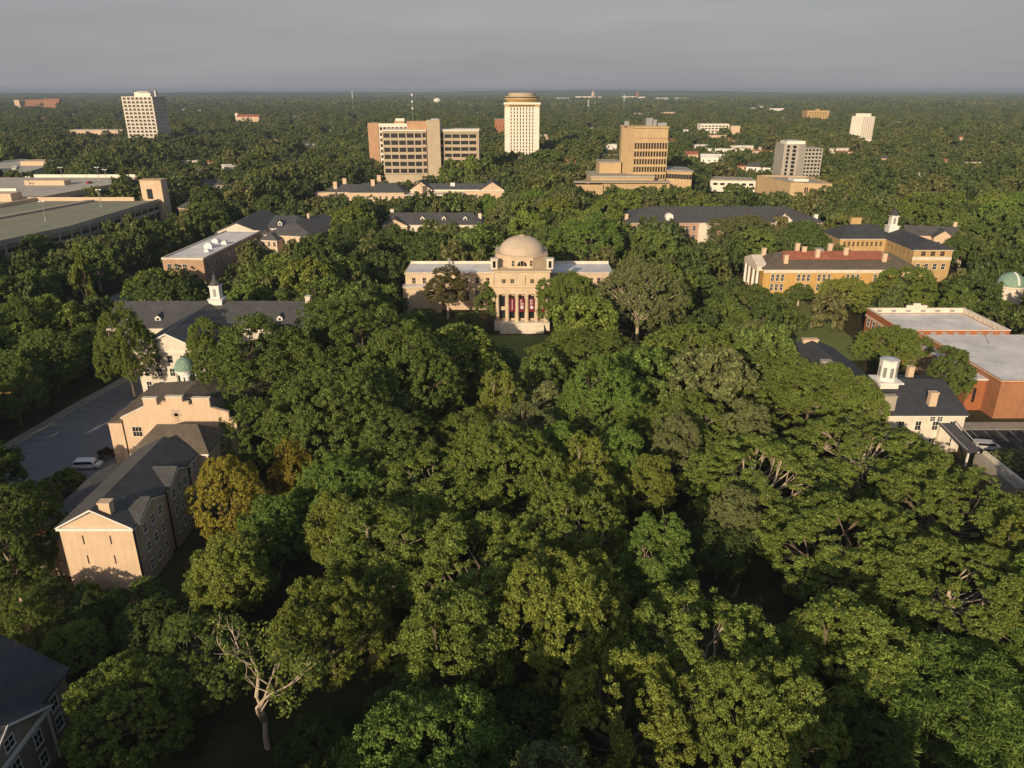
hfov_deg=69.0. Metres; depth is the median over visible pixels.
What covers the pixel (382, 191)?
chimneyed hall
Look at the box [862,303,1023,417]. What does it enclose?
flat roofed brick block
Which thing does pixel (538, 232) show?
broadleaf tree
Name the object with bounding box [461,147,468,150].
window
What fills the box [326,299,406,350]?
broadleaf tree
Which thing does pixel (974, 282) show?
broadleaf tree
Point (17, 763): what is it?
window
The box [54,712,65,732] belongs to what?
window
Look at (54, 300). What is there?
broadleaf tree
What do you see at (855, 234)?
belfry hall
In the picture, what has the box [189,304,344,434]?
broadleaf tree
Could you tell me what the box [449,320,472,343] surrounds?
broadleaf tree
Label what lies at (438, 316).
broadleaf tree
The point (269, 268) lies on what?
broadleaf tree
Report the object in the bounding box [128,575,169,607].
shrub
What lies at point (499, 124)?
building
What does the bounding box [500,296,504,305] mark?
window
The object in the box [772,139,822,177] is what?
grey grid tower
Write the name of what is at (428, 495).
broadleaf tree
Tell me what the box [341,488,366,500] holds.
broadleaf tree
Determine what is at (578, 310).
broadleaf tree
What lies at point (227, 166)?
house
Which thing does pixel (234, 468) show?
autumn tree
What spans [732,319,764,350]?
broadleaf tree
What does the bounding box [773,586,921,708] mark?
broadleaf tree
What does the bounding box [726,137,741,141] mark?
house
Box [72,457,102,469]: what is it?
parked van
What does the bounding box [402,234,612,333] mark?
domed hall
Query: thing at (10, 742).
window
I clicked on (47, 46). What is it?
sky
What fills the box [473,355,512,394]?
broadleaf tree
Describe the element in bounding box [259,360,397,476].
broadleaf tree
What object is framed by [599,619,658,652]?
broadleaf tree
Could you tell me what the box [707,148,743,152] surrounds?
house
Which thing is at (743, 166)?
house
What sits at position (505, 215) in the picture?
broadleaf tree
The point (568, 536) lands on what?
broadleaf tree
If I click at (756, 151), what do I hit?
house
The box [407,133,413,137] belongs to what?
window
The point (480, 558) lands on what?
broadleaf tree
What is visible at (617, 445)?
broadleaf tree
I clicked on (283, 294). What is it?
broadleaf tree
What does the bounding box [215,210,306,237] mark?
white pediment hall
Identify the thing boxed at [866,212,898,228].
broadleaf tree
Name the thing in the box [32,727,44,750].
window
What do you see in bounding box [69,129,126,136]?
flat strip block
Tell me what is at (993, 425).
pavement
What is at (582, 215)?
broadleaf tree
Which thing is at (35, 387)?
broadleaf tree
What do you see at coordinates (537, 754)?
broadleaf tree
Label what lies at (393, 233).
broadleaf tree
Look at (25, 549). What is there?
broadleaf tree
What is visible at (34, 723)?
corner house
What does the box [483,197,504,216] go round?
broadleaf tree
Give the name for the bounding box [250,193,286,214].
broadleaf tree
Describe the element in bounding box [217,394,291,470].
broadleaf tree
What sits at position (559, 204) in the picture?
broadleaf tree
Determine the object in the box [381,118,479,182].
office block
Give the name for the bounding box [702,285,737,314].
broadleaf tree
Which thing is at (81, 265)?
conical tree
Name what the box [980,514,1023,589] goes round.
broadleaf tree
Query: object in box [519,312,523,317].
window
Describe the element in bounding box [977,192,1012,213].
broadleaf tree
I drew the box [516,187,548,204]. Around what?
broadleaf tree
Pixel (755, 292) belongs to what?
broadleaf tree
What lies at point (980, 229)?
broadleaf tree
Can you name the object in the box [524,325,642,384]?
broadleaf tree
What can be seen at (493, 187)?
twin gabled hall
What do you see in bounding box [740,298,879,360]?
school lawn
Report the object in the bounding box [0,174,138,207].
parking deck
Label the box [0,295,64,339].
broadleaf tree
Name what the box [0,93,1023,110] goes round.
wood
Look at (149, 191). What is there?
doorway
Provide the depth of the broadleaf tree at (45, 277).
244.61 m
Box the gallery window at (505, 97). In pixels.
[505,97,538,97]
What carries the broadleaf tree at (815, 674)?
on the ground at (230, 735)
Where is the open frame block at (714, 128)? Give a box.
[697,123,739,137]
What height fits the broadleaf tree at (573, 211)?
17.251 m
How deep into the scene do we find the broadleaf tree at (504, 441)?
119.55 m
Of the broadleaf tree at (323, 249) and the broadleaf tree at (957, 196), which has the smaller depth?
the broadleaf tree at (323, 249)
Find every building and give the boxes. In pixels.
[14,100,21,108]
[22,100,42,106]
[43,99,62,107]
[177,196,212,213]
[236,114,261,121]
[495,118,504,132]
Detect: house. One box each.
[0,365,20,393]
[0,634,70,767]
[197,178,234,188]
[221,164,236,169]
[302,141,314,147]
[605,144,616,151]
[660,110,674,113]
[682,151,698,157]
[692,144,707,147]
[700,154,724,163]
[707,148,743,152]
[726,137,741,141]
[730,145,761,149]
[736,163,746,169]
[746,162,771,172]
[751,150,774,153]
[829,147,851,153]
[876,155,889,159]
[901,222,958,243]
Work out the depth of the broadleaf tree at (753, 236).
292.81 m
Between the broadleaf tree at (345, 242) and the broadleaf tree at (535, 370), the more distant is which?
the broadleaf tree at (345, 242)
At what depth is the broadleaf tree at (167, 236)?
315.09 m
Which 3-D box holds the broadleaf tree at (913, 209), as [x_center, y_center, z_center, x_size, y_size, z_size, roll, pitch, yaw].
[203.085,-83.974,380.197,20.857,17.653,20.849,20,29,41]
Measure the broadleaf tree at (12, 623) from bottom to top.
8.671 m
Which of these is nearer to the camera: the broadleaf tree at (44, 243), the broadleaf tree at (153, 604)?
the broadleaf tree at (153, 604)
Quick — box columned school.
[743,243,917,293]
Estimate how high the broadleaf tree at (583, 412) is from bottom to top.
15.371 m
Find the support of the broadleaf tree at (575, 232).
on the ground at (230, 735)
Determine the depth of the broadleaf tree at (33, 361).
172.55 m
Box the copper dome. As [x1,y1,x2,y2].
[994,272,1023,308]
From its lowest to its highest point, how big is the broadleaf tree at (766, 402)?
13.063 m
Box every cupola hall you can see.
[105,272,323,391]
[783,338,1023,498]
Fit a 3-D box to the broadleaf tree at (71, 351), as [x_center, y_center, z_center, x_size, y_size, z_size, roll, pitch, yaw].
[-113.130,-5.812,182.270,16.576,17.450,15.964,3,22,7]
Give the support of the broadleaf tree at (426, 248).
on the ground at (230, 735)
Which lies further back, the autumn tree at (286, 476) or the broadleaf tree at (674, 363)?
the broadleaf tree at (674, 363)
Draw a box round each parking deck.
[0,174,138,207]
[0,197,160,256]
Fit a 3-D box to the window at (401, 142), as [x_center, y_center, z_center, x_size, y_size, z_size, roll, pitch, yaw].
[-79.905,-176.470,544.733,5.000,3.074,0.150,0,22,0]
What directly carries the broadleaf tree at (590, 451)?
on the ground at (230, 735)
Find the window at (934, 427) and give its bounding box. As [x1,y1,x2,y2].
[931,422,938,430]
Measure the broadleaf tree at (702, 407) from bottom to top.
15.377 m
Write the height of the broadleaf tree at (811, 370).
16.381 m
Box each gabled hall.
[23,424,228,588]
[410,178,504,198]
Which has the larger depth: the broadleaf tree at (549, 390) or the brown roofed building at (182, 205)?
the brown roofed building at (182, 205)
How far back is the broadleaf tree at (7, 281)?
224.88 m
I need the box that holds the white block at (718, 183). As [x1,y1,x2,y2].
[707,176,756,191]
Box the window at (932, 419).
[929,417,935,421]
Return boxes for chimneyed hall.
[314,175,463,200]
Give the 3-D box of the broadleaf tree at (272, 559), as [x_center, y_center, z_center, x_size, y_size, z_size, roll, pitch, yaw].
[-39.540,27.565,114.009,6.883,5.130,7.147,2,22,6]
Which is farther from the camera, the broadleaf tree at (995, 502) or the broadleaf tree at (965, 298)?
the broadleaf tree at (965, 298)
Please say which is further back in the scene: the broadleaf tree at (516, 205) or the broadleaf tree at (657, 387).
the broadleaf tree at (516, 205)
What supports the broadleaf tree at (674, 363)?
on the ground at (230, 735)
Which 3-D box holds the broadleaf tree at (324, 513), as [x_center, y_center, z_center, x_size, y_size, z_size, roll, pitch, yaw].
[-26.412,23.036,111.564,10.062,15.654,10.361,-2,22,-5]
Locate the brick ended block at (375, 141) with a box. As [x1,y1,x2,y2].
[367,118,406,163]
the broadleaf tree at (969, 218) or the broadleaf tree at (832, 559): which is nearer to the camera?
the broadleaf tree at (832, 559)
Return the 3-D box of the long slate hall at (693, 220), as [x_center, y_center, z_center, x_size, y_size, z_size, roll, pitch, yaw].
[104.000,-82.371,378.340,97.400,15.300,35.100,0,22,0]
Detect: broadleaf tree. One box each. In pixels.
[0,264,7,274]
[0,270,34,306]
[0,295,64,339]
[0,321,58,363]
[0,348,45,408]
[0,351,48,425]
[0,439,29,488]
[0,481,68,567]
[0,484,19,515]
[0,512,38,601]
[0,544,56,599]
[0,592,66,651]
[6,478,64,520]
[14,233,56,257]
[15,325,89,391]
[17,268,62,298]
[23,576,76,619]
[28,293,64,342]
[34,250,97,296]
[38,617,114,679]
[50,300,96,341]
[55,590,124,642]
[56,647,206,767]
[59,241,126,290]
[59,322,111,369]
[91,299,115,325]
[92,299,160,397]
[106,590,192,657]
[119,267,178,300]
[125,270,181,300]
[126,230,163,263]
[136,220,186,263]
[141,601,263,717]
[144,277,209,300]
[158,608,224,670]
[179,550,280,618]
[184,316,225,380]
[188,185,224,206]
[188,530,271,627]
[189,199,227,211]
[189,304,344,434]
[195,200,234,230]
[197,210,232,236]
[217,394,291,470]
[226,281,275,300]
[235,494,306,581]
[240,261,290,290]
[241,545,275,575]
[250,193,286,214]
[255,252,295,274]
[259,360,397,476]
[264,575,394,692]
[272,706,363,767]
[274,254,343,296]
[274,287,299,300]
[274,296,423,407]
[283,451,387,547]
[292,236,345,267]
[293,274,363,308]
[301,490,366,580]
[319,497,459,610]
[323,234,354,255]
[323,254,369,280]
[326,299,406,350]
[327,281,378,345]
[328,204,376,234]
[331,676,529,767]
[334,219,359,247]
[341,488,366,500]
[344,219,376,247]
[349,406,437,480]
[352,614,397,653]
[352,673,457,766]
[355,236,397,262]
[356,317,467,434]
[361,442,506,547]
[364,250,408,286]
[371,283,400,305]
[374,225,414,252]
[387,580,520,725]
[390,508,558,641]
[400,310,432,333]
[404,228,451,264]
[407,241,447,262]
[410,308,445,327]
[411,225,442,244]
[422,263,467,320]
[422,322,501,401]
[431,318,479,332]
[432,406,494,463]
[433,568,463,583]
[435,223,466,235]
[436,158,465,182]
[441,421,566,527]
[446,345,520,380]
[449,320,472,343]
[452,312,484,328]
[453,221,503,256]
[455,155,479,179]
[469,540,518,582]
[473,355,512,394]
[474,156,500,175]
[475,367,528,423]
[477,195,495,217]
[480,684,579,767]
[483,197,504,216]
[484,207,516,235]
[485,544,635,702]
[486,399,561,472]
[494,193,527,219]
[498,200,536,220]
[506,210,546,236]
[508,738,592,767]
[511,471,628,584]
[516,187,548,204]
[519,348,567,403]
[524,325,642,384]
[525,379,571,421]
[528,148,566,167]
[528,196,546,210]
[532,225,562,240]
[534,419,584,474]
[535,270,597,323]
[536,237,566,260]
[537,195,576,220]
[538,606,574,640]
[545,383,666,456]
[546,220,561,226]
[547,210,626,262]
[548,187,587,214]
[548,294,619,356]
[550,525,581,552]
[550,642,699,767]
[552,351,653,448]
[559,430,619,494]
[560,215,590,251]
[565,209,585,219]
[574,465,629,545]
[575,209,613,232]
[582,369,619,417]
[589,424,645,496]
[590,198,623,221]
[593,258,691,344]
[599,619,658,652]
[606,188,642,210]
[607,344,675,398]
[611,509,697,604]
[611,563,649,595]
[617,579,800,759]
[618,227,642,254]
[620,448,673,498]
[620,453,680,526]
[625,284,681,333]
[626,227,668,259]
[635,263,699,306]
[635,316,743,367]
[636,341,674,377]
[636,376,674,412]
[638,236,686,260]
[643,388,737,458]
[646,553,700,601]
[647,410,703,492]
[661,345,767,429]
[666,282,694,326]
[669,353,704,385]
[673,432,850,529]
[680,196,715,205]
[681,264,718,298]
[683,351,809,406]
[685,654,853,767]
[686,521,757,582]
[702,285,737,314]
[704,214,779,248]
[704,483,762,562]
[717,296,750,323]
[718,308,758,342]
[721,398,775,476]
[722,183,745,194]
[729,226,780,258]
[730,321,799,383]
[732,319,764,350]
[733,398,777,443]
[737,283,771,304]
[749,297,783,326]
[752,354,864,434]
[752,487,944,623]
[765,292,794,304]
[769,620,835,676]
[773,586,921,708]
[780,226,832,250]
[781,411,954,503]
[783,283,815,305]
[784,219,823,232]
[789,226,809,233]
[810,699,915,767]
[814,275,873,318]
[818,374,891,437]
[826,605,855,666]
[831,628,1023,767]
[843,206,873,222]
[845,198,877,213]
[849,324,934,369]
[854,527,1023,652]
[857,455,1023,561]
[865,192,896,210]
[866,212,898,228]
[869,263,940,306]
[877,436,926,465]
[898,202,928,225]
[901,190,936,219]
[901,437,962,506]
[913,195,963,226]
[926,345,977,400]
[937,285,977,311]
[938,269,1003,312]
[942,234,985,272]
[943,190,973,215]
[948,211,982,234]
[952,222,1001,261]
[964,604,1023,680]
[968,195,1020,223]
[973,189,1007,202]
[974,299,1018,321]
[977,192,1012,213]
[980,206,1023,232]
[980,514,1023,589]
[993,243,1023,275]
[997,217,1023,240]
[998,548,1023,596]
[1005,191,1023,212]
[1013,230,1023,246]
[1015,487,1023,510]
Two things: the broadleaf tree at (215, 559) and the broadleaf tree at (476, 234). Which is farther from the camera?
the broadleaf tree at (476, 234)
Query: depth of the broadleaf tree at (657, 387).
157.52 m
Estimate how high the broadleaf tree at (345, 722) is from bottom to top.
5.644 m
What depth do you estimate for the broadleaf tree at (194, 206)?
382.77 m
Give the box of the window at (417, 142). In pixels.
[415,140,420,144]
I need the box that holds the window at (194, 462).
[192,459,196,471]
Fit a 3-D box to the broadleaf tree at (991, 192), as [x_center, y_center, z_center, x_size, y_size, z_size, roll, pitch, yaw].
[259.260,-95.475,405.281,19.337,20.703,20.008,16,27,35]
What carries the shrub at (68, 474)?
on the ground at (230, 735)
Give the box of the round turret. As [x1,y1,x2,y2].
[174,356,195,380]
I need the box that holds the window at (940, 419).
[936,417,942,421]
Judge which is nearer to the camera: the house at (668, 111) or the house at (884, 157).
the house at (884, 157)
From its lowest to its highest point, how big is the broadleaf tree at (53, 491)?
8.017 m
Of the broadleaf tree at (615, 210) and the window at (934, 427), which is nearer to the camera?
the window at (934, 427)
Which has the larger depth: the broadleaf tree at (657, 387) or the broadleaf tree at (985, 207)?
the broadleaf tree at (985, 207)
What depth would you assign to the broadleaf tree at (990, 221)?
334.93 m
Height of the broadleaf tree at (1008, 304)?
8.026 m
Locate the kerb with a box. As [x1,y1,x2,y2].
[10,379,128,448]
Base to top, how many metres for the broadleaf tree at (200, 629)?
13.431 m
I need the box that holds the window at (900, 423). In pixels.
[897,421,904,427]
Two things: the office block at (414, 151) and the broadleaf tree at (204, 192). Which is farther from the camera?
the office block at (414, 151)
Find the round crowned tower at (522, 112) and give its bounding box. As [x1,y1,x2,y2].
[504,93,540,157]
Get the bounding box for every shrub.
[41,467,86,490]
[70,580,100,605]
[94,585,130,616]
[96,446,114,459]
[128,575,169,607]
[989,445,1023,476]
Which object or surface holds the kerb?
on the car park at (86, 436)
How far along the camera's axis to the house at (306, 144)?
925.89 m
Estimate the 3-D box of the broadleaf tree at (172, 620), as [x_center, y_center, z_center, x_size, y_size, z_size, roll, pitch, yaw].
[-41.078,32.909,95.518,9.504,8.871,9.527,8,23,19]
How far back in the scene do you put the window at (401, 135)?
542.85 m
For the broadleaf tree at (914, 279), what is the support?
on the ground at (230, 735)
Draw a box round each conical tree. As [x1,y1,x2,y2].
[68,243,95,297]
[472,281,495,329]
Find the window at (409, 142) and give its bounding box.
[407,140,413,144]
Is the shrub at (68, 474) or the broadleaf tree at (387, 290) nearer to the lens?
the shrub at (68, 474)
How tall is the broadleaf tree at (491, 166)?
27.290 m
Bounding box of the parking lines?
[21,414,115,464]
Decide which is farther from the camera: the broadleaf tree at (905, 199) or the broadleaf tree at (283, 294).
the broadleaf tree at (905, 199)
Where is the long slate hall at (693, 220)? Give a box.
[621,206,822,242]
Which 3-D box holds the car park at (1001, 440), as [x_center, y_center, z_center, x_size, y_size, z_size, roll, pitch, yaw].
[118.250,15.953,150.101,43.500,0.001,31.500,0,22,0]
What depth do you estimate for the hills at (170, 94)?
7786.79 m
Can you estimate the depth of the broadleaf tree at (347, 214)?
341.59 m
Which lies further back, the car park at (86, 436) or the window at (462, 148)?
the window at (462, 148)
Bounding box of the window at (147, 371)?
[144,368,150,376]
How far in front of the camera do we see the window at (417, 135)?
542.85 m
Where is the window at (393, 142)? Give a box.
[391,140,397,144]
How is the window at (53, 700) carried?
in the corner house at (34, 723)
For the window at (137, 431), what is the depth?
140.00 m
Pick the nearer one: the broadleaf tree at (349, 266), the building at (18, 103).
the broadleaf tree at (349, 266)
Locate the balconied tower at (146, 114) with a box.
[121,90,171,138]
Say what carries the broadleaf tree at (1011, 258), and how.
on the ground at (230, 735)
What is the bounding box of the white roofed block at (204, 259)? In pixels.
[161,230,260,283]
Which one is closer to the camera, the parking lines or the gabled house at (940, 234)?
the parking lines
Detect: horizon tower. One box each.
[575,91,601,97]
[621,92,644,97]
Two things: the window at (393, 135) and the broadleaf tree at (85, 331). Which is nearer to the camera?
the broadleaf tree at (85, 331)
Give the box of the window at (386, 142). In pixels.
[384,140,389,144]
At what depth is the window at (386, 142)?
544.71 m
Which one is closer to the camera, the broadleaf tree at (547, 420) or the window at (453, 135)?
the broadleaf tree at (547, 420)
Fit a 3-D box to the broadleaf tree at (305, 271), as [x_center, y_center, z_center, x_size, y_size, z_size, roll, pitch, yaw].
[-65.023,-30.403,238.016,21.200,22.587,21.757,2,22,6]
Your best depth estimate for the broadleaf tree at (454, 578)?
111.26 m
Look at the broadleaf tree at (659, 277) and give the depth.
206.09 m
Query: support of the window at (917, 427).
in the white cupola hall at (928, 409)
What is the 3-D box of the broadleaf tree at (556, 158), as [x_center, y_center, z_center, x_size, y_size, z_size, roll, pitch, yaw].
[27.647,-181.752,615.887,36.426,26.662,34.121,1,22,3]
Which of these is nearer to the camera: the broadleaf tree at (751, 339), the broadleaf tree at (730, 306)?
the broadleaf tree at (751, 339)
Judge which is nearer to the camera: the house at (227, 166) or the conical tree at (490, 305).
the conical tree at (490, 305)
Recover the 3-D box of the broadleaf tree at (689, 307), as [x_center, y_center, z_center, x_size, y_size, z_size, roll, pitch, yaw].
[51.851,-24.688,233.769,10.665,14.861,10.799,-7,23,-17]
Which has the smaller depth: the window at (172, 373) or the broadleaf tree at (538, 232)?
the window at (172, 373)
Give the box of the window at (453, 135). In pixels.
[452,134,459,137]
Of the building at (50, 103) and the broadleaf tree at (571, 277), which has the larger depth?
the building at (50, 103)
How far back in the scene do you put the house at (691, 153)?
786.86 m
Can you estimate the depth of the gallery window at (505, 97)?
708.62 m
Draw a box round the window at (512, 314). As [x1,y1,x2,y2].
[510,312,514,317]
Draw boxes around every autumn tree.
[184,453,270,541]
[266,438,321,501]
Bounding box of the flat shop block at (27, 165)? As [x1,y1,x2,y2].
[0,159,60,174]
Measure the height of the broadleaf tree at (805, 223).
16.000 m
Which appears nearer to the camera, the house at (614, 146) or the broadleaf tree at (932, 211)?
the broadleaf tree at (932, 211)
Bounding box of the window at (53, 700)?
[48,692,59,713]
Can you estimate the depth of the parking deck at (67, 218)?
375.61 m
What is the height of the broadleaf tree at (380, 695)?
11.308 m
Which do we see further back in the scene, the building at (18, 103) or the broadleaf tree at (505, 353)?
the building at (18, 103)
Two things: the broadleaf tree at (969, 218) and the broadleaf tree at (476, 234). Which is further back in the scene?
the broadleaf tree at (969, 218)
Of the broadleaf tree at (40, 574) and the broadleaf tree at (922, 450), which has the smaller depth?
the broadleaf tree at (40, 574)
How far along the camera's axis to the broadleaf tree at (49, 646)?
94.26 m
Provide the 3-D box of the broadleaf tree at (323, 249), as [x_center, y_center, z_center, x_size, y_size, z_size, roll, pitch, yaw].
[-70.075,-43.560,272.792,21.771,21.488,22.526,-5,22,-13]
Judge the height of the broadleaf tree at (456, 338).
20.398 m
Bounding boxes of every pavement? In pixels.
[3,371,138,447]
[962,422,1023,429]
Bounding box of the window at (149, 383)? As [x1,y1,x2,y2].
[146,381,151,388]
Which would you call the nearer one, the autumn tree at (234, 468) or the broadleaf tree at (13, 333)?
the autumn tree at (234, 468)
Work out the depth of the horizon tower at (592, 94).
4851.44 m
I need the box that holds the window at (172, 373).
[169,368,175,376]
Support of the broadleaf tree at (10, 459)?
on the ground at (230, 735)
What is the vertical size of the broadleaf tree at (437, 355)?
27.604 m
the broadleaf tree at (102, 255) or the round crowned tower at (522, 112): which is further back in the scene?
the round crowned tower at (522, 112)
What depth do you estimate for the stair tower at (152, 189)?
424.43 m
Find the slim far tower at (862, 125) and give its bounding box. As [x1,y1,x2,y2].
[849,113,874,141]
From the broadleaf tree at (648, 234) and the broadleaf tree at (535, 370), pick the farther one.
the broadleaf tree at (648, 234)
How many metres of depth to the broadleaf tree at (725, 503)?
113.45 m
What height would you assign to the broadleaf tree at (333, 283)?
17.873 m
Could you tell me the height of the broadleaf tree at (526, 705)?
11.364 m
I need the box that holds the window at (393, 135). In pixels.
[391,133,397,137]
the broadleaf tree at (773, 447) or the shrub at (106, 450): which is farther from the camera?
the shrub at (106, 450)
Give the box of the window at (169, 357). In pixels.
[167,355,173,362]
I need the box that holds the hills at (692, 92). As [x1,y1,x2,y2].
[157,91,1010,93]
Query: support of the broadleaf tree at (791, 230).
on the ground at (230, 735)
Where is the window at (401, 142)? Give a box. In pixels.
[399,140,405,144]
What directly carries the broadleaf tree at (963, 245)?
on the ground at (230, 735)
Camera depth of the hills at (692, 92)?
11288.24 m
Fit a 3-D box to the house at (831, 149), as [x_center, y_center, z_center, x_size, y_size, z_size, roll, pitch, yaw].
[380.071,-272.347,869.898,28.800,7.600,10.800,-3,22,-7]
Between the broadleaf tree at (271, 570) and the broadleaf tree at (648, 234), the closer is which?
the broadleaf tree at (271, 570)
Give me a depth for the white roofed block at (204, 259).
299.73 m
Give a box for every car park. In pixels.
[4,375,142,492]
[962,430,1023,479]
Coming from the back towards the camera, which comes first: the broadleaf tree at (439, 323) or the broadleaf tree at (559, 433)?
the broadleaf tree at (439, 323)
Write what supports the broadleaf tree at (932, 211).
on the ground at (230, 735)
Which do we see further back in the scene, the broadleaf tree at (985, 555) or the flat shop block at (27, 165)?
the flat shop block at (27, 165)
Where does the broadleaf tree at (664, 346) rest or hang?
on the ground at (230, 735)
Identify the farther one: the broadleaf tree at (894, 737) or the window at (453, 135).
the window at (453, 135)
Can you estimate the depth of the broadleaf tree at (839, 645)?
95.17 m
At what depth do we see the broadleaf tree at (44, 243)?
294.36 m
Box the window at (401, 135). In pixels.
[399,133,405,137]
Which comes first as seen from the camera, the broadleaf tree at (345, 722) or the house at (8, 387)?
the broadleaf tree at (345, 722)
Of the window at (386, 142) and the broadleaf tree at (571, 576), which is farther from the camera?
the window at (386, 142)
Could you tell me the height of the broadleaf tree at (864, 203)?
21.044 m
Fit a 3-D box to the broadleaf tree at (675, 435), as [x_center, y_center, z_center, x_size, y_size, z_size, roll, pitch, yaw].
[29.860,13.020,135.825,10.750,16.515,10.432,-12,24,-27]
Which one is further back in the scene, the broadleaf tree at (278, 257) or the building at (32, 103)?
the building at (32, 103)
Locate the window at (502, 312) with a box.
[500,310,504,317]
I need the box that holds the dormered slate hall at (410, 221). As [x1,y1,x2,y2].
[381,209,484,231]
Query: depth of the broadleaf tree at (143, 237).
316.35 m
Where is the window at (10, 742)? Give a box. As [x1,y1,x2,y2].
[3,732,16,755]
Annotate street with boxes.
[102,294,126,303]
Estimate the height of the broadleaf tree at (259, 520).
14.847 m
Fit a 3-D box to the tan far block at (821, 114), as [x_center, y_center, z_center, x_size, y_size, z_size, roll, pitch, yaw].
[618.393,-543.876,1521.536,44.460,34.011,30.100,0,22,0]
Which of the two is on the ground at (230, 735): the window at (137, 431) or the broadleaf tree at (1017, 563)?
the broadleaf tree at (1017, 563)
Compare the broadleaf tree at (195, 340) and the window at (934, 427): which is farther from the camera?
the broadleaf tree at (195, 340)
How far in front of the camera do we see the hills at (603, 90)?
15051.91 m
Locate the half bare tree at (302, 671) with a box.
[208,611,334,749]
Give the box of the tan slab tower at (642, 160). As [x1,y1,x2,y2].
[573,118,693,194]
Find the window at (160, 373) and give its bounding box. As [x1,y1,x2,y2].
[157,368,162,376]
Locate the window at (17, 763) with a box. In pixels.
[11,755,24,767]
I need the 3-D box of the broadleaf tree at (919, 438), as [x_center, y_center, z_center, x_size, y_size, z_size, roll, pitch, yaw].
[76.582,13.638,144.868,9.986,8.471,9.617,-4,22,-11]
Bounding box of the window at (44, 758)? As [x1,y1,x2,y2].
[39,747,50,767]
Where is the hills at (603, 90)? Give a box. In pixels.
[0,90,1023,93]
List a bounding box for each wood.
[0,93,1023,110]
[0,104,1023,663]
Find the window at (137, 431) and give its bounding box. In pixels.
[131,426,143,436]
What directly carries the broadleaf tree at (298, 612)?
on the ground at (230, 735)
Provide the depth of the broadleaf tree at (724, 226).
316.25 m
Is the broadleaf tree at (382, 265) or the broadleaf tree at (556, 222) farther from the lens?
the broadleaf tree at (556, 222)
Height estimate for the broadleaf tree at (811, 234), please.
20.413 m
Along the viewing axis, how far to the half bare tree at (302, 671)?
78.25 m
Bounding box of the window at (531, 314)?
[529,312,533,317]
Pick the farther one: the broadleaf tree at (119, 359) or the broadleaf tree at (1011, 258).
the broadleaf tree at (1011, 258)
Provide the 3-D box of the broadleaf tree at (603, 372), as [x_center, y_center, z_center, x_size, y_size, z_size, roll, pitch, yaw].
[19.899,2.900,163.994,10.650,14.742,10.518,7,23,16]
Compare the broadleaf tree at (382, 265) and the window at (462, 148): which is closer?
the broadleaf tree at (382, 265)
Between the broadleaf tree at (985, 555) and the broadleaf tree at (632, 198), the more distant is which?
the broadleaf tree at (632, 198)
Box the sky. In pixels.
[0,0,1023,92]
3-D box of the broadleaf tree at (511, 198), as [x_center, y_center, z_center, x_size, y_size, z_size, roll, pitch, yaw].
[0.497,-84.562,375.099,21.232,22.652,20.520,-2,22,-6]
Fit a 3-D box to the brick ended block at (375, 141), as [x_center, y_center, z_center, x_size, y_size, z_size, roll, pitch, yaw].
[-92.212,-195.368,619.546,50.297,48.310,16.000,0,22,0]
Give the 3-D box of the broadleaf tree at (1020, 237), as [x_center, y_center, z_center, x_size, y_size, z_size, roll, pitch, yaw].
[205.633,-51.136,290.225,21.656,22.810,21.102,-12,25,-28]
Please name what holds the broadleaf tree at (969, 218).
on the ground at (230, 735)
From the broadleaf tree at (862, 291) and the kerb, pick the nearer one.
the kerb
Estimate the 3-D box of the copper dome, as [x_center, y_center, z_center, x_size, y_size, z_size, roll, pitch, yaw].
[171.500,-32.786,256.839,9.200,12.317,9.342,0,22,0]
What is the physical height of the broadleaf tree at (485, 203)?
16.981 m
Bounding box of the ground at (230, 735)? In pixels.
[0,107,1023,767]
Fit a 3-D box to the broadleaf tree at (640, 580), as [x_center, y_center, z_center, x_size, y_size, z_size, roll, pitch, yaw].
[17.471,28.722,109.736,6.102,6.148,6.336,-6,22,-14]
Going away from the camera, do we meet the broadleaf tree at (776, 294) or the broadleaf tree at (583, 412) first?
the broadleaf tree at (583, 412)
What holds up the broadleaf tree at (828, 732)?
on the ground at (230, 735)
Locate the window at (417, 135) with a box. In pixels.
[415,133,420,137]
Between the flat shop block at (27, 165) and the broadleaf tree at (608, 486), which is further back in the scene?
the flat shop block at (27, 165)
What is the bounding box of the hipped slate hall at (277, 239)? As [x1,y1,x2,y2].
[259,213,336,252]
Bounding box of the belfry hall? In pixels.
[823,209,955,281]
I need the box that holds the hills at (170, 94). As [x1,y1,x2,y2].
[0,93,372,95]
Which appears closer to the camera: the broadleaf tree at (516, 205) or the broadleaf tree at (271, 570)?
the broadleaf tree at (271, 570)
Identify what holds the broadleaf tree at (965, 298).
on the ground at (230, 735)
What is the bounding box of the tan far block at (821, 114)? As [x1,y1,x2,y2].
[802,109,829,118]
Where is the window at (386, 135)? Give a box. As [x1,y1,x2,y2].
[383,133,389,137]
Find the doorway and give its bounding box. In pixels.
[146,189,152,198]
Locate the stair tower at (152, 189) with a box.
[139,178,171,219]
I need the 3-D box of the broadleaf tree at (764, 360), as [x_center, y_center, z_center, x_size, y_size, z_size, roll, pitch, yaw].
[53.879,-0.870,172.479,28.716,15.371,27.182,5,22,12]
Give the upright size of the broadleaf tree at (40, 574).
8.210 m
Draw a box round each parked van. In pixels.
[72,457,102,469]
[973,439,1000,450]
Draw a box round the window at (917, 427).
[914,421,921,430]

